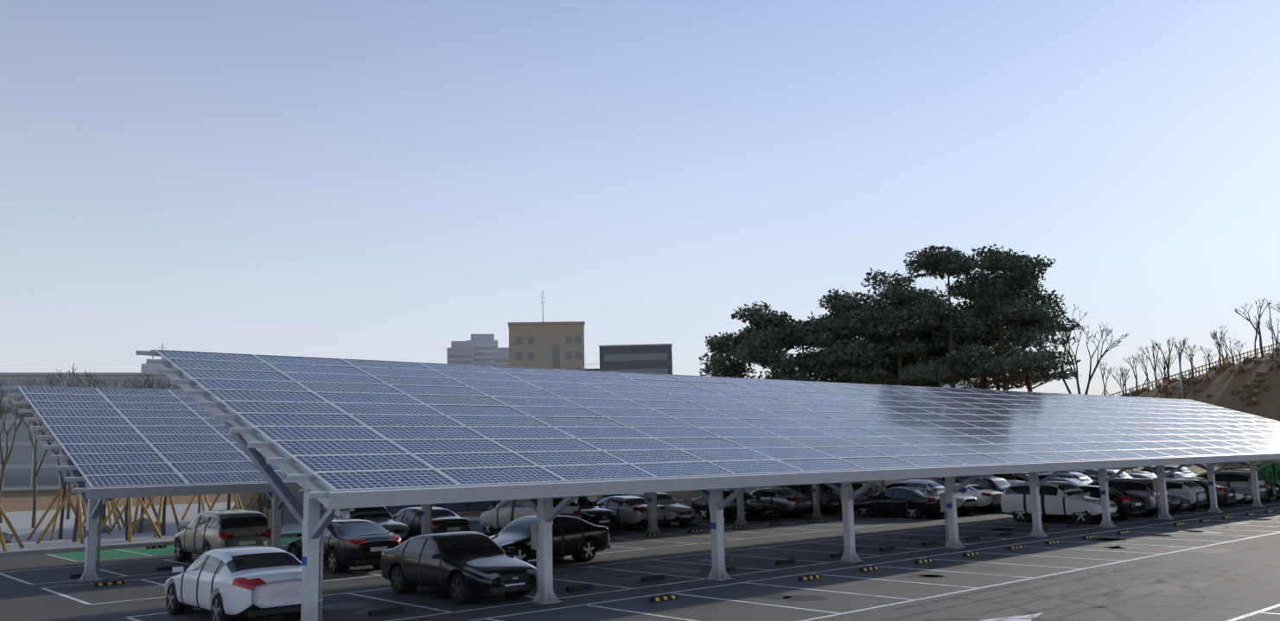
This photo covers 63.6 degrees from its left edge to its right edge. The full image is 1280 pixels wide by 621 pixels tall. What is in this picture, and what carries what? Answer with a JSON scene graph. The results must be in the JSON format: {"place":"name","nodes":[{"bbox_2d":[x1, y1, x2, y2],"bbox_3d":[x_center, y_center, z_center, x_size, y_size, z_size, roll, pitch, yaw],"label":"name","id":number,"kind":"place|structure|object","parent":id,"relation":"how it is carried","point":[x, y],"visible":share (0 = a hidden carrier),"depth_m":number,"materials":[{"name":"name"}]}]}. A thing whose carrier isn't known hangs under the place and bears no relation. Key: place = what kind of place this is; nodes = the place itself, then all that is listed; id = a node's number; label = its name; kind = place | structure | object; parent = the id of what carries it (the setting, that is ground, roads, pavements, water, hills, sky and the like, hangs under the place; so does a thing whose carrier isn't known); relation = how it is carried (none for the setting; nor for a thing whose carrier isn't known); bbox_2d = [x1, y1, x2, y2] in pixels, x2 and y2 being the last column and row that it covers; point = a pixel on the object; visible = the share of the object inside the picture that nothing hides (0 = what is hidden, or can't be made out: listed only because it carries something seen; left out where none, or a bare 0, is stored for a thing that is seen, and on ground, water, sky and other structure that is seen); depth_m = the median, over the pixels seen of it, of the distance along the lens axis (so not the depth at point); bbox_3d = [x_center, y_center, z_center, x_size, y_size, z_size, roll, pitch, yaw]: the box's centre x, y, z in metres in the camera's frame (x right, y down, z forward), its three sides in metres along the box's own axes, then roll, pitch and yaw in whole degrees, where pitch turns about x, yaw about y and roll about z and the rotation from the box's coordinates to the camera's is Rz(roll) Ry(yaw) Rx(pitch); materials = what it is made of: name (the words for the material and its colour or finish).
{"place":"outdoors","nodes":[
{"label":"outdoors","id":0,"kind":"place"},
{"bbox_2d":[0,363,182,490],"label":"office building","id":1,"kind":"structure","parent":0,"point":[19,473],"depth_m":190.05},
{"bbox_2d":[0,489,234,512],"bbox_3d":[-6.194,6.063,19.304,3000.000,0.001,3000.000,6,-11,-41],"label":"terrain","id":2,"kind":"structure","parent":0,"point":[13,501],"depth_m":110.60,"materials":[{"name":"beige soil"}]},
{"bbox_2d":[508,321,585,370],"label":"building","id":3,"kind":"structure","parent":2,"relation":"on","point":[558,345],"depth_m":220.03,"materials":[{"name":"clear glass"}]},
{"bbox_2d":[584,343,672,375],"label":"building","id":4,"kind":"structure","parent":2,"relation":"on","point":[653,359],"depth_m":220.43,"materials":[{"name":"grey concrete"}]},
{"bbox_2d":[0,502,480,556],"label":"plaza pavement","id":5,"kind":"structure","parent":0,"point":[21,522],"depth_m":50.82,"materials":[{"name":"concrete"}]},
{"bbox_2d":[0,401,24,552],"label":"bare tree","id":6,"kind":"object","parent":5,"relation":"on","point":[9,525],"depth_m":41.25,"materials":[{"name":"brown plant"}]},
{"bbox_2d":[3,397,53,528],"bbox_3d":[-33.044,8.192,57.084,4.722,7.542,2.540,-4,-8,15],"label":"bare tree","id":7,"kind":"object","parent":5,"relation":"on","point":[34,513],"visible":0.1,"depth_m":56.91,"materials":[{"name":"grey plant"}]},
{"bbox_2d":[0,371,61,523],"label":"bare tree","id":8,"kind":"object","parent":5,"relation":"on","point":[4,463],"visible":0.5,"depth_m":63.54,"materials":[{"name":"grey plant"}]},
{"bbox_2d":[12,407,84,541],"bbox_3d":[-26.687,7.143,47.017,3.349,6.510,2.368,6,-11,-41],"label":"bare tree","id":9,"kind":"object","parent":5,"relation":"on","point":[61,493],"depth_m":46.88,"materials":[{"name":"grey plant"}]},
{"bbox_2d":[0,517,156,543],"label":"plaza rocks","id":10,"kind":"object","parent":5,"relation":"on","point":[147,526],"visible":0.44,"depth_m":50.18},
{"bbox_2d":[35,363,140,543],"bbox_3d":[-24.540,6.313,45.561,3.859,7.639,3.784,6,-11,-41],"label":"bare tree","id":11,"kind":"object","parent":5,"relation":"on","point":[78,522],"depth_m":44.57,"materials":[{"name":"brown plant"}]},
{"bbox_2d":[82,500,125,530],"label":"tree support poles","id":12,"kind":"object","parent":5,"relation":"on","point":[112,504],"depth_m":53.19,"materials":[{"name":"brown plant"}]},
{"bbox_2d":[96,375,162,541],"bbox_3d":[-22.025,6.411,45.052,2.779,7.182,3.101,6,-11,-41],"label":"bare tree","id":13,"kind":"object","parent":5,"relation":"on","point":[128,514],"depth_m":44.86,"materials":[{"name":"brown plant"}]},
{"bbox_2d":[106,385,176,534],"bbox_3d":[-24.168,7.172,50.017,2.773,7.186,2.893,6,-11,-41],"label":"bare tree","id":14,"kind":"object","parent":5,"relation":"on","point":[140,528],"depth_m":49.54,"materials":[{"name":"grey plant"}]},
{"bbox_2d":[131,373,180,537],"bbox_3d":[-21.891,6.635,47.949,3.487,7.554,2.963,6,-11,-41],"label":"bare tree","id":15,"kind":"object","parent":5,"relation":"on","point":[163,500],"depth_m":47.61,"materials":[{"name":"brown plant"}]},
{"bbox_2d":[180,495,210,520],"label":"tree support poles","id":16,"kind":"object","parent":5,"relation":"on","point":[200,497],"depth_m":61.27,"materials":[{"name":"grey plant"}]},
{"bbox_2d":[208,493,243,510],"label":"tree support poles","id":17,"kind":"object","parent":5,"relation":"on","point":[236,498],"depth_m":47.60,"materials":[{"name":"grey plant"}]},
{"bbox_2d":[241,492,267,517],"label":"tree support poles","id":18,"kind":"object","parent":5,"relation":"on","point":[260,503],"depth_m":54.43,"materials":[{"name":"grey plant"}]},
{"bbox_2d":[242,492,284,525],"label":"tree support poles","id":19,"kind":"object","parent":5,"relation":"on","point":[251,498],"depth_m":53.86,"materials":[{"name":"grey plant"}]},
{"bbox_2d":[237,490,321,523],"bbox_3d":[-19.350,10.567,55.354,4.200,1.700,0.900,-1,-8,-1],"label":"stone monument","id":20,"kind":"object","parent":5,"relation":"on","point":[289,517],"visible":0.12,"depth_m":54.91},
{"bbox_2d":[321,500,501,516],"bbox_3d":[-14.353,10.042,63.261,12.500,4.750,9.300,0,-8,-13],"label":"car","id":21,"kind":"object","parent":5,"relation":"on","point":[468,507],"depth_m":59.90,"materials":[{"name":"grey"}]},
{"bbox_2d":[446,334,509,367],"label":"apartment buildings","id":22,"kind":"structure","parent":0,"point":[480,350],"depth_m":517.14,"materials":[{"name":"white concrete"}]},
{"bbox_2d":[0,500,1279,620],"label":"parking asphalt","id":23,"kind":"structure","parent":0,"point":[1253,562],"depth_m":26.26,"materials":[{"name":"asphalt"}]},
{"bbox_2d":[173,509,271,561],"bbox_3d":[-14.155,7.657,34.868,2.230,1.821,4.780,6,-11,-41],"label":"grey suv","id":24,"kind":"object","parent":23,"relation":"on","point":[202,532],"visible":0.73,"depth_m":33.48,"materials":[{"name":"grey paint"}]},
{"bbox_2d":[164,545,318,620],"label":"white sedan car","id":25,"kind":"object","parent":23,"relation":"on","point":[238,583],"visible":0.92,"depth_m":20.43,"materials":[{"name":"white paint"}]},
{"bbox_2d":[286,519,401,573],"bbox_3d":[-9.189,7.230,31.798,2.180,1.563,4.910,6,-11,-41],"label":"black sedan car","id":26,"kind":"object","parent":23,"relation":"on","point":[347,544],"visible":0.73,"depth_m":30.23,"materials":[{"name":"black paint"}]},
{"bbox_2d":[322,506,409,542],"bbox_3d":[-10.386,8.053,38.443,2.189,1.766,4.612,6,-11,-42],"label":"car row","id":27,"kind":"object","parent":23,"relation":"on","point":[381,516],"visible":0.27,"depth_m":37.66,"materials":[{"name":"grey paint"}]},
{"bbox_2d":[392,506,470,538],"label":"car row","id":28,"kind":"object","parent":23,"relation":"on","point":[445,520],"visible":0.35,"depth_m":38.67,"materials":[{"name":"grey paint"}]},
{"bbox_2d":[380,531,536,604],"bbox_3d":[-4.367,6.086,24.617,2.180,1.563,4.910,6,-11,-41],"label":"black sedan car","id":29,"kind":"object","parent":23,"relation":"on","point":[467,567],"visible":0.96,"depth_m":23.74,"materials":[{"name":"black paint"}]},
{"bbox_2d":[2,386,993,582],"bbox_3d":[6.397,7.712,54.918,68.170,6.247,11.203,6,-11,-41],"label":"carport frame","id":30,"kind":"object","parent":23,"relation":"on","point":[94,499],"visible":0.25,"depth_m":31.34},
{"bbox_2d":[17,386,289,488],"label":"canopy panels","id":31,"kind":"object","parent":30,"relation":"attached to","point":[144,437],"visible":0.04,"depth_m":34.12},
{"bbox_2d":[479,496,580,536],"bbox_3d":[-4.702,8.593,43.311,2.266,1.816,5.003,6,-11,-42],"label":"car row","id":32,"kind":"object","parent":23,"relation":"on","point":[502,514],"visible":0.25,"depth_m":42.78,"materials":[{"name":"white paint"}]},
{"bbox_2d":[488,515,610,562],"bbox_3d":[-3.114,7.051,31.552,2.180,1.563,4.910,-9,-11,42],"label":"black sedan car","id":33,"kind":"object","parent":23,"relation":"on","point":[576,539],"visible":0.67,"depth_m":31.32,"materials":[{"name":"black paint"}]},
{"bbox_2d":[577,496,617,530],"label":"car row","id":34,"kind":"object","parent":23,"relation":"on","point":[595,512],"visible":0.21,"depth_m":43.61,"materials":[{"name":"black paint"}]},
{"bbox_2d":[597,496,667,531],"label":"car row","id":35,"kind":"object","parent":23,"relation":"on","point":[631,512],"visible":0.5,"depth_m":45.09,"materials":[{"name":"white paint"}]},
{"bbox_2d":[0,500,1279,620],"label":"road markings","id":36,"kind":"object","parent":23,"relation":"on","point":[114,554],"visible":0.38,"depth_m":29.53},
{"bbox_2d":[627,492,695,527],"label":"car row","id":37,"kind":"object","parent":23,"relation":"on","point":[680,514],"visible":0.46,"depth_m":47.15,"materials":[{"name":"white paint"}]},
{"bbox_2d":[70,499,1276,617],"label":"wheel stops","id":38,"kind":"object","parent":23,"relation":"on","point":[501,597],"visible":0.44,"depth_m":30.55,"materials":[{"name":"rubber"}]},
{"bbox_2d":[135,350,1279,620],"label":"carport frame","id":39,"kind":"object","parent":23,"relation":"on","point":[253,443],"visible":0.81,"depth_m":24.02,"materials":[{"name":"metal"}]},
{"bbox_2d":[154,350,1279,491],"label":"canopy panels","id":40,"kind":"object","parent":39,"relation":"attached to","point":[340,425],"visible":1,"depth_m":29.80,"materials":[{"name":"glass"}]},
{"bbox_2d":[691,490,777,521],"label":"car row","id":41,"kind":"object","parent":23,"relation":"on","point":[754,506],"visible":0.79,"depth_m":50.59,"materials":[{"name":"black paint"}]},
{"bbox_2d":[750,487,813,518],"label":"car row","id":42,"kind":"object","parent":23,"relation":"on","point":[787,501],"visible":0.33,"depth_m":51.55,"materials":[{"name":"grey paint"}]},
{"bbox_2d":[751,483,841,514],"bbox_3d":[8.352,9.961,54.991,2.348,1.816,5.043,6,-11,-43],"label":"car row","id":43,"kind":"object","parent":23,"relation":"on","point":[830,502],"visible":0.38,"depth_m":53.48,"materials":[{"name":"grey paint"}]},
{"bbox_2d":[322,508,1279,614],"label":"oil stains","id":44,"kind":"object","parent":23,"relation":"on","point":[366,611],"visible":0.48,"depth_m":28.38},
{"bbox_2d":[818,481,869,509],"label":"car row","id":45,"kind":"object","parent":23,"relation":"on","point":[856,487],"visible":0.04,"depth_m":55.09,"materials":[{"name":"white paint"}]},
{"bbox_2d":[534,547,1236,598],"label":"asphalt patches","id":46,"kind":"object","parent":23,"relation":"on","point":[1150,589],"visible":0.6,"depth_m":23.13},
{"bbox_2d":[853,486,943,519],"bbox_3d":[12.614,9.305,50.038,2.221,1.508,4.884,6,-11,-41],"label":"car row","id":47,"kind":"object","parent":23,"relation":"on","point":[913,503],"visible":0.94,"depth_m":49.11,"materials":[{"name":"black paint"}]},
{"bbox_2d":[883,479,978,516],"bbox_3d":[14.493,9.371,51.713,2.241,1.766,4.669,6,-11,-40],"label":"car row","id":48,"kind":"object","parent":23,"relation":"on","point":[966,504],"visible":0.42,"depth_m":50.85,"materials":[{"name":"white paint"}]},
{"bbox_2d":[661,517,1255,616],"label":"asphalt cracks","id":49,"kind":"object","parent":23,"relation":"on","point":[992,567],"visible":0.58,"depth_m":24.51,"materials":[{"name":"asphalt"}]},
{"bbox_2d":[941,476,1010,510],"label":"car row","id":50,"kind":"object","parent":23,"relation":"on","point":[997,484],"visible":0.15,"depth_m":54.19,"materials":[{"name":"white paint"}]},
{"bbox_2d":[955,483,1002,513],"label":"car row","id":51,"kind":"object","parent":23,"relation":"on","point":[988,499],"visible":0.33,"depth_m":51.74,"materials":[{"name":"white paint"}]},
{"bbox_2d":[993,473,1016,480],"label":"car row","id":52,"kind":"object","parent":23,"relation":"on","point":[1009,477],"visible":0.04,"depth_m":64.44,"materials":[{"name":"black paint"}]},
{"bbox_2d":[1000,481,1119,524],"bbox_3d":[17.904,8.204,44.145,2.223,1.766,4.549,6,-11,-40],"label":"car row","id":53,"kind":"object","parent":23,"relation":"on","point":[1078,505],"visible":0.75,"depth_m":43.52,"materials":[{"name":"white paint"}]},
{"bbox_2d":[1038,477,1088,486],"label":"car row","id":54,"kind":"object","parent":23,"relation":"on","point":[1077,482],"visible":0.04,"depth_m":58.85,"materials":[{"name":"grey paint"}]},
{"bbox_2d":[1038,471,1095,483],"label":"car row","id":55,"kind":"object","parent":23,"relation":"on","point":[1081,477],"visible":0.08,"depth_m":61.08,"materials":[{"name":"white paint"}]},
{"bbox_2d":[896,542,1279,620],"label":"tyre marks","id":56,"kind":"object","parent":23,"relation":"on","point":[1111,595],"visible":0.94,"depth_m":21.91,"materials":[{"name":"black"}]},
{"bbox_2d":[1048,485,1146,521],"bbox_3d":[19.713,8.516,45.706,2.167,1.508,4.716,6,-11,-40],"label":"car row","id":57,"kind":"object","parent":23,"relation":"on","point":[1128,505],"visible":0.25,"depth_m":44.02,"materials":[{"name":"black paint"}]},
{"bbox_2d":[1070,469,1133,477],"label":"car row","id":58,"kind":"object","parent":23,"relation":"on","point":[1111,472],"visible":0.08,"depth_m":64.57,"materials":[{"name":"white paint"}]},
{"bbox_2d":[1088,477,1171,518],"bbox_3d":[21.597,8.578,47.359,2.261,1.766,4.736,6,-11,-40],"label":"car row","id":59,"kind":"object","parent":23,"relation":"on","point":[1143,488],"visible":0.23,"depth_m":45.73,"materials":[{"name":"grey paint"}]},
{"bbox_2d":[1126,472,1156,479],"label":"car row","id":60,"kind":"object","parent":23,"relation":"on","point":[1140,475],"visible":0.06,"depth_m":65.38,"materials":[{"name":"grey paint"}]},
{"bbox_2d":[1139,466,1197,477],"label":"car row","id":61,"kind":"object","parent":23,"relation":"on","point":[1185,471],"visible":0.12,"depth_m":71.05,"materials":[{"name":"white paint"}]},
{"bbox_2d":[1151,471,1192,479],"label":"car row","id":62,"kind":"object","parent":23,"relation":"on","point":[1176,475],"visible":0.06,"depth_m":68.50,"materials":[{"name":"white paint"}]},
{"bbox_2d":[1157,495,1191,514],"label":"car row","id":63,"kind":"object","parent":23,"relation":"on","point":[1178,503],"visible":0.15,"depth_m":47.16,"materials":[{"name":"grey paint"}]},
{"bbox_2d":[1165,479,1208,511],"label":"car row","id":64,"kind":"object","parent":23,"relation":"on","point":[1194,493],"visible":0.35,"depth_m":49.22,"materials":[{"name":"white paint"}]},
{"bbox_2d":[1175,478,1236,509],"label":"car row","id":65,"kind":"object","parent":23,"relation":"on","point":[1225,495],"visible":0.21,"depth_m":50.41,"materials":[{"name":"grey paint"}]},
{"bbox_2d":[1172,477,1253,507],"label":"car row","id":66,"kind":"object","parent":23,"relation":"on","point":[1242,496],"visible":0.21,"depth_m":52.05,"materials":[{"name":"white paint"}]},
{"bbox_2d":[1196,471,1267,503],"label":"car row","id":67,"kind":"object","parent":23,"relation":"on","point":[1238,480],"visible":0.23,"depth_m":54.15,"materials":[{"name":"grey paint"}]},
{"bbox_2d":[1222,463,1279,502],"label":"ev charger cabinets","id":68,"kind":"object","parent":23,"relation":"on","point":[1270,473],"visible":0.35,"depth_m":56.62,"materials":[{"name":"green"}]},
{"bbox_2d":[1263,481,1279,498],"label":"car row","id":69,"kind":"object","parent":23,"relation":"on","point":[1273,489],"visible":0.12,"depth_m":55.31,"materials":[{"name":"black paint"}]},
{"bbox_2d":[0,0,1279,396],"label":"sky","id":70,"kind":"structure","parent":0,"point":[403,181],"materials":[{"name":"blue"}]},
{"bbox_2d":[95,461,1241,620],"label":"canopy downpipes","id":71,"kind":"object","parent":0,"point":[322,510],"visible":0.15,"depth_m":26.01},
{"bbox_2d":[456,464,1220,519],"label":"knoll mound","id":72,"kind":"object","parent":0,"point":[686,497],"depth_m":62.84,"materials":[{"name":"soil"}]},
{"bbox_2d":[698,331,757,378],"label":"pine tree","id":73,"kind":"object","parent":72,"relation":"on","point":[722,345],"visible":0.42,"depth_m":95.11,"materials":[{"name":"green plant"}]},
{"bbox_2d":[725,300,815,382],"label":"pine tree","id":74,"kind":"object","parent":72,"relation":"on","point":[767,339],"visible":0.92,"depth_m":90.13,"materials":[{"name":"green plant"}]},
{"bbox_2d":[751,318,847,382],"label":"pine tree","id":75,"kind":"object","parent":72,"relation":"on","point":[799,354],"visible":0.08,"depth_m":96.47,"materials":[{"name":"green plant"}]},
{"bbox_2d":[795,288,897,385],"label":"pine tree","id":76,"kind":"object","parent":72,"relation":"on","point":[843,307],"visible":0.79,"depth_m":87.65,"materials":[{"name":"green plant"}]},
{"bbox_2d":[815,291,894,383],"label":"pine tree","id":77,"kind":"object","parent":72,"relation":"on","point":[856,298],"visible":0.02,"depth_m":93.78,"materials":[{"name":"green plant"}]},
{"bbox_2d":[832,267,956,386],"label":"pine tree","id":78,"kind":"object","parent":72,"relation":"on","point":[884,316],"visible":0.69,"depth_m":85.83,"materials":[{"name":"green plant"}]},
{"bbox_2d":[866,273,960,387],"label":"pine tree","id":79,"kind":"object","parent":72,"relation":"on","point":[925,335],"visible":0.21,"depth_m":90.35,"materials":[{"name":"green plant"}]},
{"bbox_2d":[886,298,980,388],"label":"pine tree","id":80,"kind":"object","parent":72,"relation":"on","point":[938,385],"visible":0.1,"depth_m":98.89,"materials":[{"name":"green plant"}]},
{"bbox_2d":[875,244,1018,388],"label":"pine tree","id":81,"kind":"object","parent":72,"relation":"on","point":[948,262],"visible":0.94,"depth_m":84.03,"materials":[{"name":"green plant"}]},
{"bbox_2d":[933,267,1032,389],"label":"pine tree","id":82,"kind":"object","parent":72,"relation":"on","point":[972,307],"visible":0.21,"depth_m":90.95,"materials":[{"name":"green plant"}]},
{"bbox_2d":[958,292,1054,390],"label":"pine tree","id":83,"kind":"object","parent":72,"relation":"on","point":[996,383],"visible":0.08,"depth_m":99.83,"materials":[{"name":"green plant"}]},
{"bbox_2d":[943,243,1075,390],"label":"pine tree","id":84,"kind":"object","parent":72,"relation":"on","point":[1006,263],"visible":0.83,"depth_m":84.77,"materials":[{"name":"green plant"}]},
{"bbox_2d":[955,254,1082,392],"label":"pine tree","id":85,"kind":"object","parent":72,"relation":"on","point":[1022,286],"visible":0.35,"depth_m":88.64,"materials":[{"name":"green plant"}]},
{"bbox_2d":[1044,304,1127,394],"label":"tall bare tree","id":86,"kind":"object","parent":72,"relation":"on","point":[1068,352],"visible":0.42,"depth_m":91.57,"materials":[{"name":"brown plant"}]},
{"bbox_2d":[1131,351,1279,469],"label":"hill terrain","id":87,"kind":"structure","parent":0,"point":[1227,382],"depth_m":127.13,"materials":[{"name":"bare soil"},{"name":"rock"}]},
{"bbox_2d":[1098,362,1115,395],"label":"bare tree","id":88,"kind":"object","parent":87,"relation":"on","point":[1104,390],"depth_m":151.31,"materials":[{"name":"grey plant"}]},
{"bbox_2d":[1106,367,1129,396],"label":"bare tree","id":89,"kind":"object","parent":87,"relation":"on","point":[1120,384],"depth_m":134.22,"materials":[{"name":"grey plant"}]},
{"bbox_2d":[1122,356,1139,396],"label":"bare tree","id":90,"kind":"object","parent":87,"relation":"on","point":[1136,387],"visible":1,"depth_m":149.18,"materials":[{"name":"grey plant"}]},
{"bbox_2d":[1133,353,1155,393],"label":"bare tree","id":91,"kind":"object","parent":87,"relation":"on","point":[1147,378],"depth_m":149.76,"materials":[{"name":"grey plant"}]},
{"bbox_2d":[1138,340,1161,388],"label":"bare tree","id":92,"kind":"object","parent":87,"relation":"on","point":[1154,367],"visible":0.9,"depth_m":153.15,"materials":[{"name":"grey plant"}]},
{"bbox_2d":[1152,357,1172,397],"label":"bare tree","id":93,"kind":"object","parent":87,"relation":"on","point":[1162,377],"depth_m":137.61,"materials":[{"name":"grey plant"}]},
{"bbox_2d":[1153,337,1175,386],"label":"bare tree","id":94,"kind":"object","parent":87,"relation":"on","point":[1168,377],"visible":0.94,"depth_m":146.34,"materials":[{"name":"grey plant"}]},
{"bbox_2d":[1155,347,1183,398],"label":"bare tree","id":95,"kind":"object","parent":87,"relation":"on","point":[1167,384],"depth_m":135.13,"materials":[{"name":"grey plant"}]},
{"bbox_2d":[1182,343,1200,376],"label":"bare tree","id":96,"kind":"object","parent":87,"relation":"on","point":[1192,369],"depth_m":147.20,"materials":[{"name":"brown plant"}]},
{"bbox_2d":[1109,343,1279,396],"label":"wood fence","id":97,"kind":"object","parent":87,"relation":"on","point":[1213,363],"visible":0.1,"depth_m":148.29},
{"bbox_2d":[1120,349,1279,468],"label":"hill shrubs","id":98,"kind":"object","parent":87,"relation":"on","point":[1251,393],"visible":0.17,"depth_m":132.07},
{"bbox_2d":[1200,353,1217,386],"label":"bare tree","id":99,"kind":"object","parent":87,"relation":"on","point":[1206,376],"depth_m":134.53,"materials":[{"name":"brown plant"}]},
{"bbox_2d":[1209,324,1229,372],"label":"bare tree","id":100,"kind":"object","parent":87,"relation":"on","point":[1219,344],"depth_m":141.42,"materials":[{"name":"brown plant"}]},
{"bbox_2d":[1177,303,1277,399],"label":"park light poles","id":101,"kind":"object","parent":87,"relation":"on","point":[1273,352],"visible":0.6,"depth_m":127.47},
{"bbox_2d":[1230,340,1248,375],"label":"bare tree","id":102,"kind":"object","parent":87,"relation":"on","point":[1239,363],"depth_m":133.37,"materials":[{"name":"brown plant"}]},
{"bbox_2d":[1235,298,1272,357],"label":"bare tree","id":103,"kind":"object","parent":87,"relation":"on","point":[1258,332],"visible":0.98,"depth_m":142.35,"materials":[{"name":"brown plant"}]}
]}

